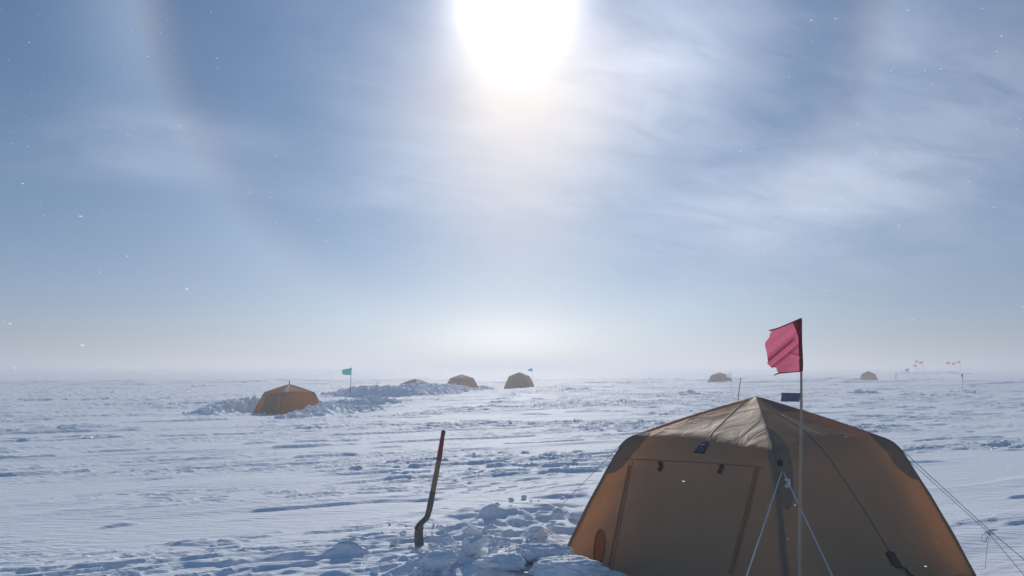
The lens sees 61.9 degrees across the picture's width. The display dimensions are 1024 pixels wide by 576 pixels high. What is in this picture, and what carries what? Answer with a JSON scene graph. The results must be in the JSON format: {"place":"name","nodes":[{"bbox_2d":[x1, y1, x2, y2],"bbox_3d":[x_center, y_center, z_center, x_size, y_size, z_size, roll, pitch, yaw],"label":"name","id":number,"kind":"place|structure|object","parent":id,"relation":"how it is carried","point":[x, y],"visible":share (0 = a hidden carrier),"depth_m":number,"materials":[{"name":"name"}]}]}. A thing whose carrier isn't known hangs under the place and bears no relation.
{"place":"outdoors","nodes":[
{"label":"outdoors","id":0,"kind":"place"},
{"bbox_2d":[0,8,1018,575],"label":"ice crystals","id":1,"kind":"object","parent":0,"point":[516,328],"visible":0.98,"depth_m":6.73,"materials":[{"name":"white ice"}]},
{"bbox_2d":[0,368,1023,575],"bbox_3d":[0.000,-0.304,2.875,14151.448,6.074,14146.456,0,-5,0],"label":"snow ground","id":2,"kind":"structure","parent":0,"point":[542,441],"depth_m":17.39,"materials":[{"name":"white snow"}]},
{"bbox_2d":[182,396,259,415],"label":"snow heap","id":3,"kind":"object","parent":2,"relation":"on","point":[236,405],"visible":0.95,"depth_m":40.76,"materials":[{"name":"white snow"}]},
{"bbox_2d":[253,381,318,414],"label":"dome tent","id":4,"kind":"object","parent":2,"relation":"on","point":[282,400],"visible":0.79,"depth_m":40.52,"materials":[{"name":"orange fabric"}]},
{"bbox_2d":[260,393,278,414],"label":"door panel","id":5,"kind":"structure","parent":4,"relation":"in","point":[269,406],"depth_m":40.44,"materials":[{"name":"fabric"}]},
{"bbox_2d":[268,401,388,419],"bbox_3d":[-8.058,5.390,37.471,2.932,0.859,12.207,-1,-6,9],"label":"snow heap","id":6,"kind":"object","parent":2,"relation":"on","point":[322,409],"visible":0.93,"depth_m":36.88,"materials":[{"name":"white snow"}]},
{"bbox_2d":[342,367,351,392],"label":"marker flag","id":7,"kind":"object","parent":2,"relation":"on","point":[348,371],"visible":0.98,"depth_m":52.74,"materials":[{"name":"teal fabric"}]},
{"bbox_2d":[329,395,401,405],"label":"snow heap","id":8,"kind":"object","parent":2,"relation":"on","point":[367,399],"visible":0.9,"depth_m":45.92,"materials":[{"name":"white snow"}]},
{"bbox_2d":[370,566,378,573],"bbox_3d":[-1.217,2.504,7.563,0.079,0.074,0.081,3,-6,-28],"label":"snow crumb","id":9,"kind":"object","parent":2,"relation":"on","point":[374,570],"visible":1,"depth_m":7.54,"materials":[{"name":"white snow"}]},
{"bbox_2d":[390,540,398,545],"bbox_3d":[-1.201,2.592,8.691,0.073,0.052,0.093,-5,-8,44],"label":"snow crumb","id":10,"kind":"object","parent":2,"relation":"on","point":[394,542],"visible":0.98,"depth_m":8.67,"materials":[{"name":"white snow"}]},
{"bbox_2d":[399,531,406,536],"bbox_3d":[-1.176,2.643,9.191,0.077,0.062,0.073,-3,-6,28],"label":"snow crumb","id":11,"kind":"object","parent":2,"relation":"on","point":[402,533],"visible":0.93,"depth_m":9.16,"materials":[{"name":"white snow"}]},
{"bbox_2d":[320,382,493,397],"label":"snow heap","id":12,"kind":"object","parent":2,"relation":"on","point":[411,389],"visible":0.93,"depth_m":55.53,"materials":[{"name":"white snow"}]},
{"bbox_2d":[403,379,428,383],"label":"dome tent","id":13,"kind":"object","parent":2,"relation":"on","point":[414,381],"visible":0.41,"depth_m":80.11,"materials":[{"name":"orange fabric"}]},
{"bbox_2d":[412,567,422,575],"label":"snow block","id":14,"kind":"object","parent":2,"relation":"on","point":[416,571],"depth_m":7.31,"materials":[{"name":"white snow"}]},
{"bbox_2d":[414,430,444,547],"bbox_3d":[-0.855,2.057,8.671,0.316,1.222,0.203,2,-6,-19],"label":"shovel","id":15,"kind":"object","parent":2,"relation":"on","point":[418,537],"visible":0.94,"depth_m":8.63,"materials":[{"name":"brown wood"}]},
{"bbox_2d":[428,545,441,551],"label":"snow block","id":16,"kind":"object","parent":2,"relation":"on","point":[434,548],"depth_m":7.65,"materials":[{"name":"white snow"}]},
{"bbox_2d":[419,549,458,572],"bbox_3d":[-0.634,2.411,7.497,0.374,0.210,0.188,2,-6,-23],"label":"snow block","id":17,"kind":"object","parent":2,"relation":"on","point":[437,561],"depth_m":7.43,"materials":[{"name":"white snow"}]},
{"bbox_2d":[438,525,445,530],"bbox_3d":[-0.773,2.630,9.342,0.056,0.070,0.090,4,-7,-38],"label":"snow crumb","id":18,"kind":"object","parent":2,"relation":"on","point":[441,527],"visible":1,"depth_m":9.32,"materials":[{"name":"white snow"}]},
{"bbox_2d":[434,533,456,547],"bbox_3d":[-0.655,2.531,8.502,0.208,0.180,0.246,3,-6,-32],"label":"snow block","id":19,"kind":"object","parent":2,"relation":"on","point":[443,540],"depth_m":8.45,"materials":[{"name":"white snow"}]},
{"bbox_2d":[441,569,449,575],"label":"snow crumb","id":20,"kind":"object","parent":2,"relation":"on","point":[445,572],"visible":1,"depth_m":7.32,"materials":[{"name":"white snow"}]},
{"bbox_2d":[447,375,478,387],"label":"dome tent","id":21,"kind":"object","parent":2,"relation":"on","point":[470,382],"visible":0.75,"depth_m":86.95,"materials":[{"name":"orange fabric"}]},
{"bbox_2d":[451,379,457,383],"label":"door panel","id":22,"kind":"structure","parent":21,"relation":"in","point":[453,380],"depth_m":86.86,"materials":[{"name":"fabric"}]},
{"bbox_2d":[462,525,482,535],"bbox_3d":[-0.421,2.603,9.152,0.232,0.150,0.344,0,-5,0],"label":"snow block","id":23,"kind":"object","parent":2,"relation":"on","point":[472,530],"depth_m":9.05,"materials":[{"name":"white snow"}]},
{"bbox_2d":[469,521,477,525],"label":"snow block","id":24,"kind":"object","parent":2,"relation":"on","point":[474,523],"depth_m":9.80,"materials":[{"name":"white snow"}]},
{"bbox_2d":[461,534,489,554],"bbox_3d":[-0.331,2.328,7.792,0.251,0.169,0.258,3,-6,-29],"label":"snow block","id":25,"kind":"object","parent":2,"relation":"on","point":[474,544],"depth_m":7.72,"materials":[{"name":"white snow"}]},
{"bbox_2d":[487,547,498,554],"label":"snow block","id":26,"kind":"object","parent":2,"relation":"on","point":[492,550],"depth_m":7.64,"materials":[{"name":"white snow"}]},
{"bbox_2d":[486,529,503,534],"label":"snow block","id":27,"kind":"object","parent":2,"relation":"on","point":[491,531],"depth_m":9.09,"materials":[{"name":"white snow"}]},
{"bbox_2d":[474,551,526,570],"bbox_3d":[-0.075,2.335,7.281,0.365,0.157,0.410,-5,-7,43],"label":"snow block","id":28,"kind":"object","parent":2,"relation":"on","point":[515,560],"depth_m":7.21,"materials":[{"name":"white snow"}]},
{"bbox_2d":[504,372,533,388],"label":"dome tent","id":29,"kind":"object","parent":2,"relation":"on","point":[519,380],"visible":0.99,"depth_m":86.57,"materials":[{"name":"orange fabric"}]},
{"bbox_2d":[510,377,522,387],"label":"door panel","id":30,"kind":"structure","parent":29,"relation":"in","point":[517,382],"depth_m":86.44,"materials":[{"name":"fabric"}]},
{"bbox_2d":[519,529,546,538],"bbox_3d":[0.236,2.575,8.928,0.297,0.112,0.149,3,-6,-31],"label":"snow block","id":31,"kind":"object","parent":2,"relation":"on","point":[535,533],"depth_m":8.90,"materials":[{"name":"white snow"}]},
{"bbox_2d":[507,543,573,562],"bbox_3d":[0.257,2.337,7.548,0.597,0.180,0.426,0,-5,0],"label":"snow block","id":32,"kind":"object","parent":2,"relation":"on","point":[529,553],"depth_m":7.42,"materials":[{"name":"white snow"}]},
{"bbox_2d":[546,523,553,528],"bbox_3d":[0.432,2.713,9.727,0.095,0.066,0.080,0,-5,0],"label":"snow crumb","id":33,"kind":"object","parent":2,"relation":"on","point":[549,525],"visible":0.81,"depth_m":9.71,"materials":[{"name":"white snow"}]},
{"bbox_2d":[552,507,568,517],"bbox_3d":[0.585,2.701,10.270,0.223,0.119,0.221,0,-5,0],"label":"snow block","id":34,"kind":"object","parent":2,"relation":"on","point":[560,512],"depth_m":10.22,"materials":[{"name":"white snow"}]},
{"bbox_2d":[528,555,609,575],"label":"snow block","id":35,"kind":"object","parent":2,"relation":"on","point":[571,565],"depth_m":7.11,"materials":[{"name":"white snow"}]},
{"bbox_2d":[567,512,581,520],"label":"snow block","id":36,"kind":"object","parent":2,"relation":"on","point":[575,516],"depth_m":9.97,"materials":[{"name":"white snow"}]},
{"bbox_2d":[676,389,699,393],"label":"snow heap","id":37,"kind":"object","parent":2,"relation":"on","point":[689,391],"visible":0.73,"depth_m":59.82,"materials":[{"name":"white snow"}]},
{"bbox_2d":[708,372,731,381],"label":"dome tent","id":38,"kind":"object","parent":2,"relation":"on","point":[719,377],"visible":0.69,"depth_m":108.78,"materials":[{"name":"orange fabric"}]},
{"bbox_2d":[712,376,720,381],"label":"door panel","id":39,"kind":"structure","parent":38,"relation":"in","point":[716,378],"depth_m":108.60,"materials":[{"name":"fabric"}]},
{"bbox_2d":[525,396,1023,575],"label":"dome tent","id":40,"kind":"object","parent":2,"relation":"on","point":[729,506],"visible":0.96,"depth_m":7.17,"materials":[{"name":"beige fabric"}]},
{"bbox_2d":[765,318,802,575],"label":"marker flag","id":41,"kind":"object","parent":2,"relation":"on","point":[783,347],"visible":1,"depth_m":5.73,"materials":[{"name":"red fabric"}]},
{"bbox_2d":[844,389,879,393],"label":"snow heap","id":42,"kind":"object","parent":2,"relation":"on","point":[857,391],"visible":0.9,"depth_m":62.57,"materials":[{"name":"white snow"}]},
{"bbox_2d":[859,371,877,379],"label":"dome tent","id":43,"kind":"object","parent":2,"relation":"on","point":[867,375],"visible":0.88,"depth_m":122.50,"materials":[{"name":"orange fabric"}]},
{"bbox_2d":[892,371,970,374],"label":"snow heap","id":44,"kind":"object","parent":2,"relation":"on","point":[949,372],"visible":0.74,"depth_m":241.02,"materials":[{"name":"white snow"}]},
{"bbox_2d":[950,389,979,393],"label":"snow heap","id":45,"kind":"object","parent":2,"relation":"on","point":[964,391],"visible":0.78,"depth_m":62.49,"materials":[{"name":"white snow"}]},
{"bbox_2d":[0,0,1023,367],"label":"sky","id":46,"kind":"structure","parent":0,"point":[508,148],"materials":[{"name":"blue"}]}
]}

